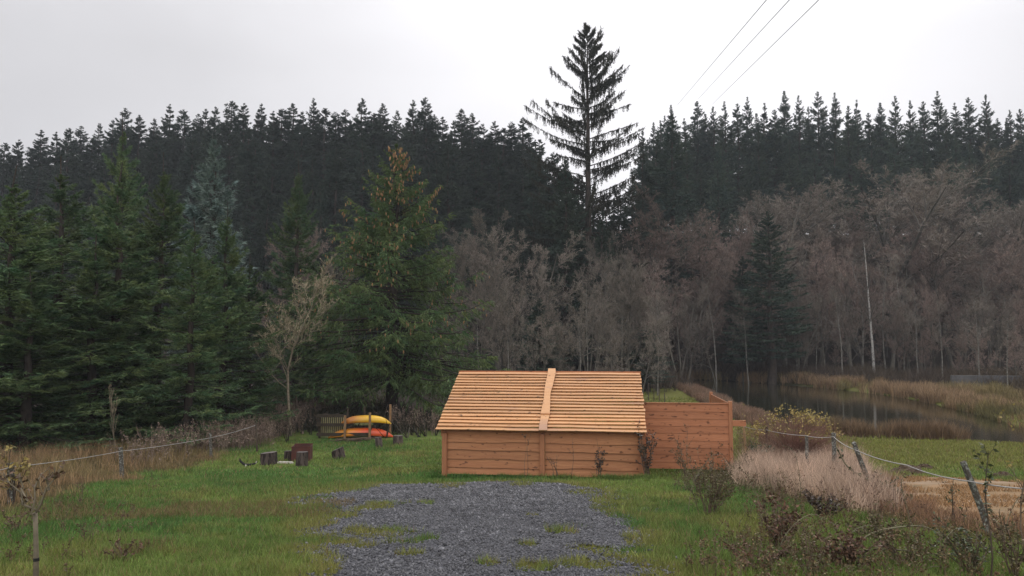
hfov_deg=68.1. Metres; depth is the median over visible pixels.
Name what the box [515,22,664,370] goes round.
tall spruce
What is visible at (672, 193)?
conifer
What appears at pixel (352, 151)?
conifer
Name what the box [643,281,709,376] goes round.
bare tree
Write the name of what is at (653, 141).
conifer
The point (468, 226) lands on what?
conifer
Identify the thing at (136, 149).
conifer
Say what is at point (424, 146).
conifer
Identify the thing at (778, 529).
bush
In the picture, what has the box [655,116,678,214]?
conifer
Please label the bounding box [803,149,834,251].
conifer
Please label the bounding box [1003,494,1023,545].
bramble
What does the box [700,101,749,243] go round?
conifer
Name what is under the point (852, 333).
bare tree
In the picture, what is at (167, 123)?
conifer
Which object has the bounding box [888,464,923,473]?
molehill
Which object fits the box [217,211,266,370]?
conifer
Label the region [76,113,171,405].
spruce
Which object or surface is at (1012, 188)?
conifer
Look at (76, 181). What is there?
conifer
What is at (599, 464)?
climber
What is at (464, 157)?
conifer
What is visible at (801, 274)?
birch tree
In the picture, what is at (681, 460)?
shrub
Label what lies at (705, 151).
conifer
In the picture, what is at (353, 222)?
conifer
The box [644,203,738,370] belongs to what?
bare tree
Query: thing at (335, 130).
conifer
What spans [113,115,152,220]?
conifer
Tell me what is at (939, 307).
slim tree
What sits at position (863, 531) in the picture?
bush
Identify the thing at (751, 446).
bramble clump
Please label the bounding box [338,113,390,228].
conifer
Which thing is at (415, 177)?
conifer
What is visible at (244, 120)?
conifer
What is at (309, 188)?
conifer
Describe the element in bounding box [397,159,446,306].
conifer
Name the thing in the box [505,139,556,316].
conifer
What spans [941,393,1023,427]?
rushes
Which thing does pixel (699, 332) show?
bare tree
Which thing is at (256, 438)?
fence post
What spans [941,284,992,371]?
bare tree
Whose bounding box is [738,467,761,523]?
bramble
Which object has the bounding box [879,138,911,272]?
conifer
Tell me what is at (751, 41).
power line
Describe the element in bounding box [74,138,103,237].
conifer
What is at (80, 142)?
conifer
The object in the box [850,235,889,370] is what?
birch tree
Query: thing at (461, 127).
conifer
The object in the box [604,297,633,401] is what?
slim tree
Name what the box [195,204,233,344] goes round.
conifer
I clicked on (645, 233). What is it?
conifer
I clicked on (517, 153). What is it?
conifer
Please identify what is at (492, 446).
timber shelter
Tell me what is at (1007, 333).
slim tree
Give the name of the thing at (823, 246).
bare tree
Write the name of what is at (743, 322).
slim tree
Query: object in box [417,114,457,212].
conifer
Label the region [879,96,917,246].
conifer
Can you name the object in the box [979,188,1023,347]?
bare tree
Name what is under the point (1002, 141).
conifer
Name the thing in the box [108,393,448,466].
dead stalks
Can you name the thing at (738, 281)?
conifer
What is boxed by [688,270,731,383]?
slim tree
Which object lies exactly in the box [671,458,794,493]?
weeds
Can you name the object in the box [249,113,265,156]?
conifer
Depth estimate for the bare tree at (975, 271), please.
81.42 m
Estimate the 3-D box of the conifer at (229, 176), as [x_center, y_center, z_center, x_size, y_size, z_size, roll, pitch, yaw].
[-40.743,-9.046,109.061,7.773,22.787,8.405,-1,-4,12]
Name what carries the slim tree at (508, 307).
on the ground at (306, 434)
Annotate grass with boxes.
[0,396,1023,575]
[0,407,329,509]
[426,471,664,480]
[720,432,912,514]
[740,447,1023,540]
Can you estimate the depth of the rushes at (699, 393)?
44.98 m
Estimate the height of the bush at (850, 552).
0.510 m
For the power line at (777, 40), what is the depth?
70.31 m
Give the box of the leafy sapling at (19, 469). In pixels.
[0,445,31,503]
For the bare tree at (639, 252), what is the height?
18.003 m
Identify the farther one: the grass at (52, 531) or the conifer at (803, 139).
the conifer at (803, 139)
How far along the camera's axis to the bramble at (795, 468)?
13.80 m
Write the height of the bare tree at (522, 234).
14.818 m
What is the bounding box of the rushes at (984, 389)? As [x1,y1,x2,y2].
[931,379,1023,401]
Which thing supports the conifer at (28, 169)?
on the ground at (306, 434)
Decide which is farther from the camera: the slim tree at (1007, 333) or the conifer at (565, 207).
the conifer at (565, 207)
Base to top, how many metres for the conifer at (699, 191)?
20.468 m
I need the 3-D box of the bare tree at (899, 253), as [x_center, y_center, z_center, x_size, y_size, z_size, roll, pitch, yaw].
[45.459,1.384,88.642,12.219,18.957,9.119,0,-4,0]
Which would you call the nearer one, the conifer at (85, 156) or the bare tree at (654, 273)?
the bare tree at (654, 273)
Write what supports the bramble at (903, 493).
on the ground at (306, 434)
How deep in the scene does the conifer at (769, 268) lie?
76.62 m
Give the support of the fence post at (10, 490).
on the ground at (306, 434)
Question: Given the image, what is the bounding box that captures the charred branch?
[239,458,256,466]
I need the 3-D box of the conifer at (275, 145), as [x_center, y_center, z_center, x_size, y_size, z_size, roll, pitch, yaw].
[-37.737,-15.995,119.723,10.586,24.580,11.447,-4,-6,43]
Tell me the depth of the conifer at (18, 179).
109.00 m
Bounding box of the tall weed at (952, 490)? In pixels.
[942,480,959,526]
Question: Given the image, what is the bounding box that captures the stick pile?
[329,437,374,441]
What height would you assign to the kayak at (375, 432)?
0.426 m
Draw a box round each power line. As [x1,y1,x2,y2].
[678,0,765,103]
[699,0,788,97]
[724,0,818,92]
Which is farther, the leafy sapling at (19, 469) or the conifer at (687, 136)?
the conifer at (687, 136)
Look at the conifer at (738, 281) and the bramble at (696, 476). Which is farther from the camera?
the conifer at (738, 281)
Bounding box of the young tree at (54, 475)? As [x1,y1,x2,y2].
[0,461,65,575]
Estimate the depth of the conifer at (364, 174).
106.81 m
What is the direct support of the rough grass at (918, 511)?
on the ground at (306, 434)
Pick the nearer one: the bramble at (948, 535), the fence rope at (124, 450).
the bramble at (948, 535)
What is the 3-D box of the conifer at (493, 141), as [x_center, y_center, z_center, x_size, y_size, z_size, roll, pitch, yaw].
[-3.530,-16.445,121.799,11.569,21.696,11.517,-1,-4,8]
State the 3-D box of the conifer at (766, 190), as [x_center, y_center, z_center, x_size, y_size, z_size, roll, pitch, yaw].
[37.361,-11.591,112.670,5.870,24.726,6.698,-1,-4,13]
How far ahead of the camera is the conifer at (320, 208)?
89.51 m
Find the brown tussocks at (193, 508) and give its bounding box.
[0,495,357,575]
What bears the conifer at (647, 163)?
on the ground at (306, 434)
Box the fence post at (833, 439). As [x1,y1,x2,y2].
[831,433,836,462]
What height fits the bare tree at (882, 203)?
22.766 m
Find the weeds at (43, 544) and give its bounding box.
[0,489,152,574]
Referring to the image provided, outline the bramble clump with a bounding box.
[745,440,774,453]
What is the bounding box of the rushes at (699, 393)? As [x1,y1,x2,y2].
[672,381,787,426]
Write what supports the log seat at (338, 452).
on the ground at (306, 434)
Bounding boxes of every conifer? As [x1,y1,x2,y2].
[0,140,40,269]
[0,142,13,246]
[0,157,25,254]
[0,167,50,288]
[0,168,32,304]
[20,130,58,219]
[21,132,69,243]
[22,150,39,222]
[36,163,73,302]
[42,128,88,272]
[48,173,87,309]
[51,167,104,298]
[63,126,90,186]
[66,167,122,328]
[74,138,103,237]
[82,123,110,186]
[84,121,119,239]
[106,108,135,186]
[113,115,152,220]
[114,156,137,275]
[122,154,177,321]
[126,126,144,175]
[137,119,170,246]
[139,132,176,291]
[151,104,183,204]
[154,121,174,189]
[155,156,194,288]
[156,140,202,288]
[160,125,183,211]
[162,109,199,212]
[171,114,205,198]
[178,185,216,363]
[186,107,233,227]
[186,131,229,257]
[188,109,210,184]
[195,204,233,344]
[213,101,251,228]
[215,147,243,259]
[217,103,260,244]
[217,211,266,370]
[245,111,291,236]
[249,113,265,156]
[250,157,290,313]
[250,183,281,369]
[252,126,270,182]
[253,104,269,142]
[255,109,302,212]
[258,199,303,373]
[269,103,312,210]
[276,143,309,279]
[280,111,320,238]
[289,153,332,335]
[297,98,326,211]
[300,108,349,239]
[302,179,336,363]
[305,142,356,316]
[315,112,349,199]
[322,198,352,365]
[325,109,359,209]
[325,210,380,361]
[332,98,382,224]
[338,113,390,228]
[338,119,356,199]
[346,130,374,278]
[349,189,408,368]
[351,145,385,303]
[372,159,416,310]
[374,103,392,174]
[378,110,414,216]
[379,200,432,361]
[386,141,422,304]
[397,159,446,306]
[398,100,423,155]
[401,183,445,361]
[406,97,444,228]
[408,113,423,143]
[409,114,442,197]
[415,158,456,329]
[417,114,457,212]
[421,140,472,323]
[421,216,471,375]
[437,117,449,178]
[437,120,468,260]
[446,109,474,182]
[453,157,498,328]
[454,124,514,247]
[454,206,503,368]
[455,113,489,213]
[456,129,471,185]
[459,172,496,326]
[472,208,514,370]
[479,121,517,235]
[479,146,515,316]
[485,128,524,246]
[486,214,538,370]
[488,121,526,247]
[504,171,532,286]
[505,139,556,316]
[512,118,537,185]
[512,298,576,380]
[517,140,546,220]
[519,160,594,370]
[519,195,551,364]
[526,153,572,338]
[537,161,581,337]
[538,177,582,278]
[546,201,584,367]
[550,173,595,370]
[561,186,614,366]
[566,211,645,370]
[571,197,638,368]
[600,193,643,367]
[617,171,675,359]
[622,152,676,342]
[624,325,676,391]
[625,130,653,233]
[630,140,654,192]
[639,139,690,331]
[645,114,713,355]
[648,120,677,224]
[648,122,657,170]
[650,177,677,265]
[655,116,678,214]
[657,104,681,203]
[667,118,704,218]
[669,138,708,278]
[684,101,713,213]
[688,114,718,202]
[689,154,715,278]
[693,107,729,193]
[693,121,715,222]
[699,143,740,319]
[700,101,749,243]
[705,148,738,272]
[712,256,781,370]
[720,211,816,383]
[723,103,768,239]
[732,149,763,255]
[735,97,768,209]
[736,113,784,226]
[742,103,787,234]
[747,129,779,237]
[764,110,800,221]
[770,91,807,197]
[777,139,813,277]
[779,95,824,213]
[782,156,814,239]
[792,119,807,180]
[801,106,824,234]
[802,91,839,217]
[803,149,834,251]
[819,92,857,233]
[819,123,832,193]
[819,132,861,265]
[824,106,881,229]
[840,151,885,284]
[846,100,884,207]
[851,113,889,225]
[860,135,893,286]
[861,130,884,215]
[866,103,903,233]
[871,116,888,222]
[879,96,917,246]
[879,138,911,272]
[901,100,931,204]
[903,139,940,255]
[907,101,937,209]
[908,128,929,202]
[916,153,952,287]
[917,91,953,184]
[930,109,981,248]
[944,137,983,290]
[947,103,983,206]
[952,97,999,232]
[954,142,997,282]
[972,95,1017,211]
[972,152,1009,290]
[974,118,1006,212]
[979,127,1016,210]
[980,118,1020,205]
[993,110,1023,210]
[996,145,1023,248]
[1010,109,1023,203]
[1012,125,1023,217]
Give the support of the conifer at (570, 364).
on the ground at (306, 434)
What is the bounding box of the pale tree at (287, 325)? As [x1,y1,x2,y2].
[248,253,339,435]
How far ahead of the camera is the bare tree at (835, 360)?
79.79 m
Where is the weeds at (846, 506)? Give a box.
[774,451,1019,531]
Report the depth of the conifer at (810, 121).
137.76 m
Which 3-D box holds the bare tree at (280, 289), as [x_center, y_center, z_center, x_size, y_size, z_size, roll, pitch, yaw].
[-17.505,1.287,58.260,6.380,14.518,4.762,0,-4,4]
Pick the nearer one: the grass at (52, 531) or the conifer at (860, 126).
the grass at (52, 531)
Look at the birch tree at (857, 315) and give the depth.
76.56 m
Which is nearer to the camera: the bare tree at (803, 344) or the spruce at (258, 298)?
the spruce at (258, 298)
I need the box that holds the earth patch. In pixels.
[896,477,1023,523]
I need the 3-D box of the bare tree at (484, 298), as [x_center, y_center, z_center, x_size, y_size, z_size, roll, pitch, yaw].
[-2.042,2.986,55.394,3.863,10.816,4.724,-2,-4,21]
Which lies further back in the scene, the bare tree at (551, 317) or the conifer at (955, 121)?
the conifer at (955, 121)
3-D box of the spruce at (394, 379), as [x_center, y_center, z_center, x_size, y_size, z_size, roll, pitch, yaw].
[-6.415,-0.258,40.188,12.847,15.064,12.785,1,-4,-18]
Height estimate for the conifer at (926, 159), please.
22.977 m
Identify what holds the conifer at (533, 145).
on the ground at (306, 434)
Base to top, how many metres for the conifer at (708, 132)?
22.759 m
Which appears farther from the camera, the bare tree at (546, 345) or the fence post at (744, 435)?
the bare tree at (546, 345)
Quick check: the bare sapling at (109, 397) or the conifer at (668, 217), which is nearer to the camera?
the bare sapling at (109, 397)
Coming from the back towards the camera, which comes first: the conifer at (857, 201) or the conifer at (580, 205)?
the conifer at (857, 201)
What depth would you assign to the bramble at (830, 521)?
8.43 m
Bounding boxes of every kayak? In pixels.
[328,428,392,437]
[341,415,390,423]
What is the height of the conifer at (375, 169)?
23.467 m
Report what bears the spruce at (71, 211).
on the ground at (306, 434)
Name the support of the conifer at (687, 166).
on the ground at (306, 434)
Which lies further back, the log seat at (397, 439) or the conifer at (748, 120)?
the conifer at (748, 120)
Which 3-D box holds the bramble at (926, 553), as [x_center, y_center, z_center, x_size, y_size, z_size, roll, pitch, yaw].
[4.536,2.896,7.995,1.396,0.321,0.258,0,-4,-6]
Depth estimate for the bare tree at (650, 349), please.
56.08 m
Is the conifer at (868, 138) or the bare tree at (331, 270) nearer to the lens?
the bare tree at (331, 270)
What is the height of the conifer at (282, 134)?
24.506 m
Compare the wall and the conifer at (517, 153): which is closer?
the wall
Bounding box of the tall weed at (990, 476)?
[973,434,999,575]
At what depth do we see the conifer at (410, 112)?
129.24 m
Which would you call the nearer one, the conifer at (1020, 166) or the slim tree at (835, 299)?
the slim tree at (835, 299)
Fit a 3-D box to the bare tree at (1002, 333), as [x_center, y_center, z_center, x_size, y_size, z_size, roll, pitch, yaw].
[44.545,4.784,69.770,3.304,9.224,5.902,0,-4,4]
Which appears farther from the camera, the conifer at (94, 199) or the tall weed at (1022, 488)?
the conifer at (94, 199)
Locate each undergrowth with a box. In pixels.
[15,395,501,441]
[422,353,1023,400]
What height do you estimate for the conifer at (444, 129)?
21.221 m
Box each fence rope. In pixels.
[1,425,254,469]
[744,426,1020,488]
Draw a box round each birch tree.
[778,245,823,369]
[829,244,882,365]
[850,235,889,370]
[862,253,910,370]
[867,250,923,370]
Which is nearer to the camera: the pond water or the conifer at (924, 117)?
the pond water
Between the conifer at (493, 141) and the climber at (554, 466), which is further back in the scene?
the conifer at (493, 141)
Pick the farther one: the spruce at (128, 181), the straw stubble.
the spruce at (128, 181)
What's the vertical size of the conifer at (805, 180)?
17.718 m
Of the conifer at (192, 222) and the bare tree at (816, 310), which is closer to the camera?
the bare tree at (816, 310)
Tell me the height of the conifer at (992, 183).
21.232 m
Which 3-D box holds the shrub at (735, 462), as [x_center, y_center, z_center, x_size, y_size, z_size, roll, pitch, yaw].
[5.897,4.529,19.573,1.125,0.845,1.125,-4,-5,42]
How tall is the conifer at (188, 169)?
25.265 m
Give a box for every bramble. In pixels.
[684,451,718,513]
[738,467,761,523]
[769,512,840,549]
[781,444,804,499]
[836,447,918,501]
[839,523,896,550]
[855,522,942,545]
[874,547,989,564]
[900,472,914,530]
[939,521,989,555]
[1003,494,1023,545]
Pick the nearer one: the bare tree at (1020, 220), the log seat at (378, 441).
the log seat at (378, 441)
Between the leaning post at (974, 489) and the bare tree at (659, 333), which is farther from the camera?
the bare tree at (659, 333)
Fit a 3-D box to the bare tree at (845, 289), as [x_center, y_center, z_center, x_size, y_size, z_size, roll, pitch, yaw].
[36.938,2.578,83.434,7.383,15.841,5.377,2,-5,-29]
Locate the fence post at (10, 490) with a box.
[7,462,14,502]
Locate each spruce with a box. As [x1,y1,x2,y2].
[0,157,152,436]
[0,165,144,456]
[0,233,179,449]
[0,269,120,456]
[18,162,221,445]
[71,152,247,443]
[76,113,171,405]
[98,221,263,446]
[149,139,261,412]
[152,202,300,435]
[201,262,300,422]
[242,159,346,404]
[258,261,371,407]
[266,143,514,423]
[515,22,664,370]
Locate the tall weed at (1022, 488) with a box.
[999,393,1023,543]
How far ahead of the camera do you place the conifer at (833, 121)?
132.27 m
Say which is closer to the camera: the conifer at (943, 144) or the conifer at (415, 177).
the conifer at (415, 177)
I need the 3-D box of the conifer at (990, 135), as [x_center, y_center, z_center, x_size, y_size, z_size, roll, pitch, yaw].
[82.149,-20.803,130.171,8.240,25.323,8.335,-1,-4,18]
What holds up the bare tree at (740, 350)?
on the ground at (306, 434)
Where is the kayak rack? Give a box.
[316,404,391,438]
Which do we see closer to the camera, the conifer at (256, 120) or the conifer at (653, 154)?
the conifer at (653, 154)
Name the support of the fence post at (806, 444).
on the ground at (306, 434)
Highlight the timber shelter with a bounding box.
[435,368,646,476]
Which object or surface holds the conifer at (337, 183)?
on the ground at (306, 434)
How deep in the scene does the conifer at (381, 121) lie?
127.62 m
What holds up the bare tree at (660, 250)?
on the ground at (306, 434)
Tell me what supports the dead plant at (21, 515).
on the ground at (306, 434)
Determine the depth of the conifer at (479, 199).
102.17 m
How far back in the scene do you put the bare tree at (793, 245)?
90.72 m
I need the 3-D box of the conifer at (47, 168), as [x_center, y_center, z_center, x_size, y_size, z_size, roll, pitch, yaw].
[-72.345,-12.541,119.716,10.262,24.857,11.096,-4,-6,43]
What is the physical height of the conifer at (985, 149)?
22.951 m
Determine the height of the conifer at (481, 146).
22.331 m
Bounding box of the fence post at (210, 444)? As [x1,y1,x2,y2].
[209,433,212,456]
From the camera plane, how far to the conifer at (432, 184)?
98.63 m
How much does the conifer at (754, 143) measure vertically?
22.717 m
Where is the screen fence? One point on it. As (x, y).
(712, 423)
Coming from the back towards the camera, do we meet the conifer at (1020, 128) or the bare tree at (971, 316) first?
the conifer at (1020, 128)
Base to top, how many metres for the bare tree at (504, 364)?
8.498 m
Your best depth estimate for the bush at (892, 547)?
7.94 m
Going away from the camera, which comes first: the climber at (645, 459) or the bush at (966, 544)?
the bush at (966, 544)
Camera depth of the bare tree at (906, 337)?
73.93 m
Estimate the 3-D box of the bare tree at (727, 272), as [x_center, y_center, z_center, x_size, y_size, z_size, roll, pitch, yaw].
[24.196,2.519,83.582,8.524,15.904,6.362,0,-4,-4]
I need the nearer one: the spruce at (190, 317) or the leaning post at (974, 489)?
the leaning post at (974, 489)
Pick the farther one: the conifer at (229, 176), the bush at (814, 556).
the conifer at (229, 176)
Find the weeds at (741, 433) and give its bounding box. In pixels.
[733,410,863,457]
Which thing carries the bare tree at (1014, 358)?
on the ground at (306, 434)
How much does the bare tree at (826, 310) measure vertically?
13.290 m
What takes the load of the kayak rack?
on the ground at (306, 434)
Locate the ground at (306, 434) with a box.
[0,236,1023,575]
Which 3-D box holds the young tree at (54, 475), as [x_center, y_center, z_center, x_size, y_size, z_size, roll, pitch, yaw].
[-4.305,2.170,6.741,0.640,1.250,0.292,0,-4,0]
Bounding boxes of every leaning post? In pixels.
[852,442,868,481]
[960,461,991,534]
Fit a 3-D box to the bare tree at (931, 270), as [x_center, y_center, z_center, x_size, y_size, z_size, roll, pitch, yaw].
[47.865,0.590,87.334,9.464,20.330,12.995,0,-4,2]
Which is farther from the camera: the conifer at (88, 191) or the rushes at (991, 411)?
the conifer at (88, 191)
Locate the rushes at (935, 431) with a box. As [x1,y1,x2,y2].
[787,413,1023,439]
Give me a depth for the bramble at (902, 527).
8.62 m
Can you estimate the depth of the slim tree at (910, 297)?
69.92 m
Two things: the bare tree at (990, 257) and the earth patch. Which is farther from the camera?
the bare tree at (990, 257)
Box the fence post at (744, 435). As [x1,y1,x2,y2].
[743,426,746,451]
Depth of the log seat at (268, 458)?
22.70 m
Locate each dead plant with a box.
[1,504,32,529]
[75,514,105,540]
[104,528,142,559]
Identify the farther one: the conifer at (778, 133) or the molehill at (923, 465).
the conifer at (778, 133)
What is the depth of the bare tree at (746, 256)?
88.97 m
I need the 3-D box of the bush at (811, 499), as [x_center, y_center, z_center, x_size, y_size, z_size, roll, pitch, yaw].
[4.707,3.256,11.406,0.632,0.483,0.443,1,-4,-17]
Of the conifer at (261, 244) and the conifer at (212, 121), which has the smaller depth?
the conifer at (261, 244)
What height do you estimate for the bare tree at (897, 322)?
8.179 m
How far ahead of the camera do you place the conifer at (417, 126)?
132.80 m
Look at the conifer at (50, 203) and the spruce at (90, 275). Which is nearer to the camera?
the spruce at (90, 275)
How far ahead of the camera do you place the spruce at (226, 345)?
32.79 m
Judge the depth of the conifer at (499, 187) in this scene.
100.87 m
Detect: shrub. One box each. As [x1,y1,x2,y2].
[670,424,693,480]
[681,447,740,514]
[710,448,756,475]
[741,403,856,455]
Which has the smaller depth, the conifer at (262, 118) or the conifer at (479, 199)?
the conifer at (479, 199)
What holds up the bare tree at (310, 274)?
on the ground at (306, 434)
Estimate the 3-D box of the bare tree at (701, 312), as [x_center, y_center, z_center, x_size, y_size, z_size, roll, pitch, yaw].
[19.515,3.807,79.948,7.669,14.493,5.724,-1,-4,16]
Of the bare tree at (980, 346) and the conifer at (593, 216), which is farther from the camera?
the conifer at (593, 216)
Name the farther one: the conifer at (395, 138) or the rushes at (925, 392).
the conifer at (395, 138)
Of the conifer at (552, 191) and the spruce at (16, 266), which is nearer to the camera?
the spruce at (16, 266)
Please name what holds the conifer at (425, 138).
on the ground at (306, 434)
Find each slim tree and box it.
[463,281,492,369]
[487,296,524,400]
[560,301,592,380]
[566,282,602,380]
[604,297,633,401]
[643,291,681,394]
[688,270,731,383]
[728,290,755,383]
[765,270,805,367]
[816,275,850,369]
[899,285,925,372]
[925,299,961,380]
[960,297,994,374]
[995,302,1023,384]
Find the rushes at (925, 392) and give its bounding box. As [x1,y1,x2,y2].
[678,368,1023,412]
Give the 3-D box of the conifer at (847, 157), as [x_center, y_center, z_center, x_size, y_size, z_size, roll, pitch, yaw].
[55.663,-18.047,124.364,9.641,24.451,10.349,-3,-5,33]
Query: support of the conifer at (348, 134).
on the ground at (306, 434)
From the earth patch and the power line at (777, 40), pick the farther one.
the power line at (777, 40)
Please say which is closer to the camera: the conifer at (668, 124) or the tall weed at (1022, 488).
the tall weed at (1022, 488)
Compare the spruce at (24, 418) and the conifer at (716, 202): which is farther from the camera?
the conifer at (716, 202)
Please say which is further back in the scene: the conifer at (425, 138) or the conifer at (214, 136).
the conifer at (425, 138)
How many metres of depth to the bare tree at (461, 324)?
51.62 m
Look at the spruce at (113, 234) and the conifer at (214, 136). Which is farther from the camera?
the conifer at (214, 136)
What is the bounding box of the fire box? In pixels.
[291,443,312,461]
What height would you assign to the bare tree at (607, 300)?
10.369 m
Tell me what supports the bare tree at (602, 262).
on the ground at (306, 434)
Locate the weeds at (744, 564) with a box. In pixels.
[681,476,1023,575]
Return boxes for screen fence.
[643,392,745,469]
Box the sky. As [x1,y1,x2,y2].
[0,0,1023,234]
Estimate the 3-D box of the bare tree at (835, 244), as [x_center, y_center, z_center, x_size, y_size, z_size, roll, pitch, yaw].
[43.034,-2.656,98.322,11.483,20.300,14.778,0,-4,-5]
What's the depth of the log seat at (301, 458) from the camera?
22.58 m
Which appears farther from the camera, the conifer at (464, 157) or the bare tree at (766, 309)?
the conifer at (464, 157)
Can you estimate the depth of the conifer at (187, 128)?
127.88 m
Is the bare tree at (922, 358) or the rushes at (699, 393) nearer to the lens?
the rushes at (699, 393)
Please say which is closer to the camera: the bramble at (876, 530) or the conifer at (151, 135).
the bramble at (876, 530)
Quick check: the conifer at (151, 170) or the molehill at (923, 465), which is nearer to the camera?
the molehill at (923, 465)
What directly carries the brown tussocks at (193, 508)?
on the ground at (306, 434)
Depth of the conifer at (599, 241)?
73.96 m
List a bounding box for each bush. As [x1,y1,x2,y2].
[722,536,791,572]
[754,486,802,548]
[784,531,831,575]
[802,489,847,516]
[813,522,887,570]
[845,510,907,537]
[867,512,943,563]
[926,507,992,573]
[982,509,1023,575]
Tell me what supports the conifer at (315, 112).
on the ground at (306, 434)
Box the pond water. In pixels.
[690,380,1023,442]
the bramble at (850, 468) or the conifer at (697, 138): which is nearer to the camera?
the bramble at (850, 468)
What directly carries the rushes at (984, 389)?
on the ground at (306, 434)
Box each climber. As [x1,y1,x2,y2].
[522,432,530,473]
[546,456,557,475]
[593,447,607,474]
[634,420,657,475]
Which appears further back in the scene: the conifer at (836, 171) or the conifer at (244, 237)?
the conifer at (836, 171)
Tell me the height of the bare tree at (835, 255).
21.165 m
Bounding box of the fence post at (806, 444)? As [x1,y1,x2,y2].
[805,436,808,463]
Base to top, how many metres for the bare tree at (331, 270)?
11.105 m
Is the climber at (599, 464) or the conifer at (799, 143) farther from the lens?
the conifer at (799, 143)
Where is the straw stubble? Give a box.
[884,474,1023,523]
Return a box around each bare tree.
[246,220,328,396]
[298,226,331,372]
[321,242,361,389]
[408,239,511,370]
[426,282,467,376]
[440,207,531,370]
[454,254,510,369]
[458,226,586,370]
[484,283,529,400]
[517,244,577,366]
[517,312,560,397]
[529,287,570,367]
[546,316,578,370]
[563,292,615,383]
[564,252,627,370]
[577,270,636,383]
[581,231,643,370]
[592,318,635,401]
[601,268,651,389]
[602,251,655,389]
[610,221,702,367]
[623,182,713,371]
[630,260,679,366]
[634,310,674,392]
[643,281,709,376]
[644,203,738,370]
[647,297,674,388]
[669,262,732,381]
[672,306,701,373]
[677,294,717,381]
[694,237,772,368]
[704,211,775,364]
[713,183,854,352]
[718,214,818,369]
[722,223,815,366]
[724,183,871,350]
[725,304,757,381]
[727,182,882,350]
[745,253,789,366]
[782,227,847,367]
[787,283,835,372]
[791,206,896,366]
[795,260,844,367]
[795,316,822,368]
[798,197,892,345]
[808,175,993,351]
[818,243,881,365]
[821,139,1022,358]
[828,324,850,367]
[829,283,869,369]
[847,224,960,369]
[865,324,884,366]
[871,163,1022,340]
[872,211,980,369]
[876,302,915,372]
[877,281,927,370]
[880,209,991,372]
[899,178,1001,346]
[909,272,951,367]
[910,323,933,369]
[932,199,1022,345]
[932,244,1023,367]
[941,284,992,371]
[951,228,1023,369]
[962,324,998,374]
[964,200,1023,298]
[966,226,1023,338]
[972,290,1022,370]
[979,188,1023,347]
[990,250,1023,332]
[997,324,1023,375]
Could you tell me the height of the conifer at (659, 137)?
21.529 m
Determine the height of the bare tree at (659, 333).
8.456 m
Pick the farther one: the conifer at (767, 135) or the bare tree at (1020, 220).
the conifer at (767, 135)
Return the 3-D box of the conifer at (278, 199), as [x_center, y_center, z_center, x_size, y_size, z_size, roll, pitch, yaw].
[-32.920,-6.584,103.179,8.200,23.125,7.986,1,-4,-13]
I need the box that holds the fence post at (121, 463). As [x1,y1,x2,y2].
[118,447,123,477]
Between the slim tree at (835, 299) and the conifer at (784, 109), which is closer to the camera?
the slim tree at (835, 299)
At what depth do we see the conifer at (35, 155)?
128.24 m
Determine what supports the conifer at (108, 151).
on the ground at (306, 434)
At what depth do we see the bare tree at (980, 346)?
64.08 m
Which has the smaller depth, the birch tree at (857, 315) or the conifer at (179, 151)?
the birch tree at (857, 315)
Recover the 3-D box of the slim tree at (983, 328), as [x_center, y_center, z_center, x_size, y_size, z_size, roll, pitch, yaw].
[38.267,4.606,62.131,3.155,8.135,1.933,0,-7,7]
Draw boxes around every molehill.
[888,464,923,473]
[918,463,932,468]
[992,471,1012,476]
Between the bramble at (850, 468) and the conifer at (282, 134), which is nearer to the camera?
the bramble at (850, 468)
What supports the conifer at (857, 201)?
on the ground at (306, 434)
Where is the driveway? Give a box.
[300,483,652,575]
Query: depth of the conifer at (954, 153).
111.56 m
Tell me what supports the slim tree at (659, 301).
on the ground at (306, 434)
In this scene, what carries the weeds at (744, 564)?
on the ground at (306, 434)
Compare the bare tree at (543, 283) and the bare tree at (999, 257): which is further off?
the bare tree at (999, 257)
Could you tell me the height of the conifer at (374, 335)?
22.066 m
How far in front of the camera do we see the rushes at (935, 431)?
32.59 m
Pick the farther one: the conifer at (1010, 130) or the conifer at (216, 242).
the conifer at (1010, 130)
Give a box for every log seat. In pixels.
[260,451,277,465]
[284,450,290,460]
[295,451,307,466]
[331,446,344,458]
[375,437,382,446]
[393,435,402,444]
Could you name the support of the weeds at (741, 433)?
on the ground at (306, 434)
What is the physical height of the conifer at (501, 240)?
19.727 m
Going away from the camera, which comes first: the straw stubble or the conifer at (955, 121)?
the straw stubble
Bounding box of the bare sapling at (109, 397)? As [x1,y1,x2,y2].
[108,384,117,460]
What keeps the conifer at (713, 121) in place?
on the ground at (306, 434)
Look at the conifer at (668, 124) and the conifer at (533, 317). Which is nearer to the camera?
the conifer at (533, 317)
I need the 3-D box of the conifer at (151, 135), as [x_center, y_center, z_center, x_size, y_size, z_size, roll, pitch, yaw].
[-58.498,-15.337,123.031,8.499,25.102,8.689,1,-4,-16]
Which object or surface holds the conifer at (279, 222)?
on the ground at (306, 434)
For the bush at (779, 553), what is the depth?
7.61 m
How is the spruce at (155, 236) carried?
on the ground at (306, 434)
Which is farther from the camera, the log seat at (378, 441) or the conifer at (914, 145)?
the conifer at (914, 145)
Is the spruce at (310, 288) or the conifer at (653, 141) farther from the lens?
the conifer at (653, 141)
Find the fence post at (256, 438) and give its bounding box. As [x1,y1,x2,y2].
[255,425,257,450]
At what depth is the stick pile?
31.00 m

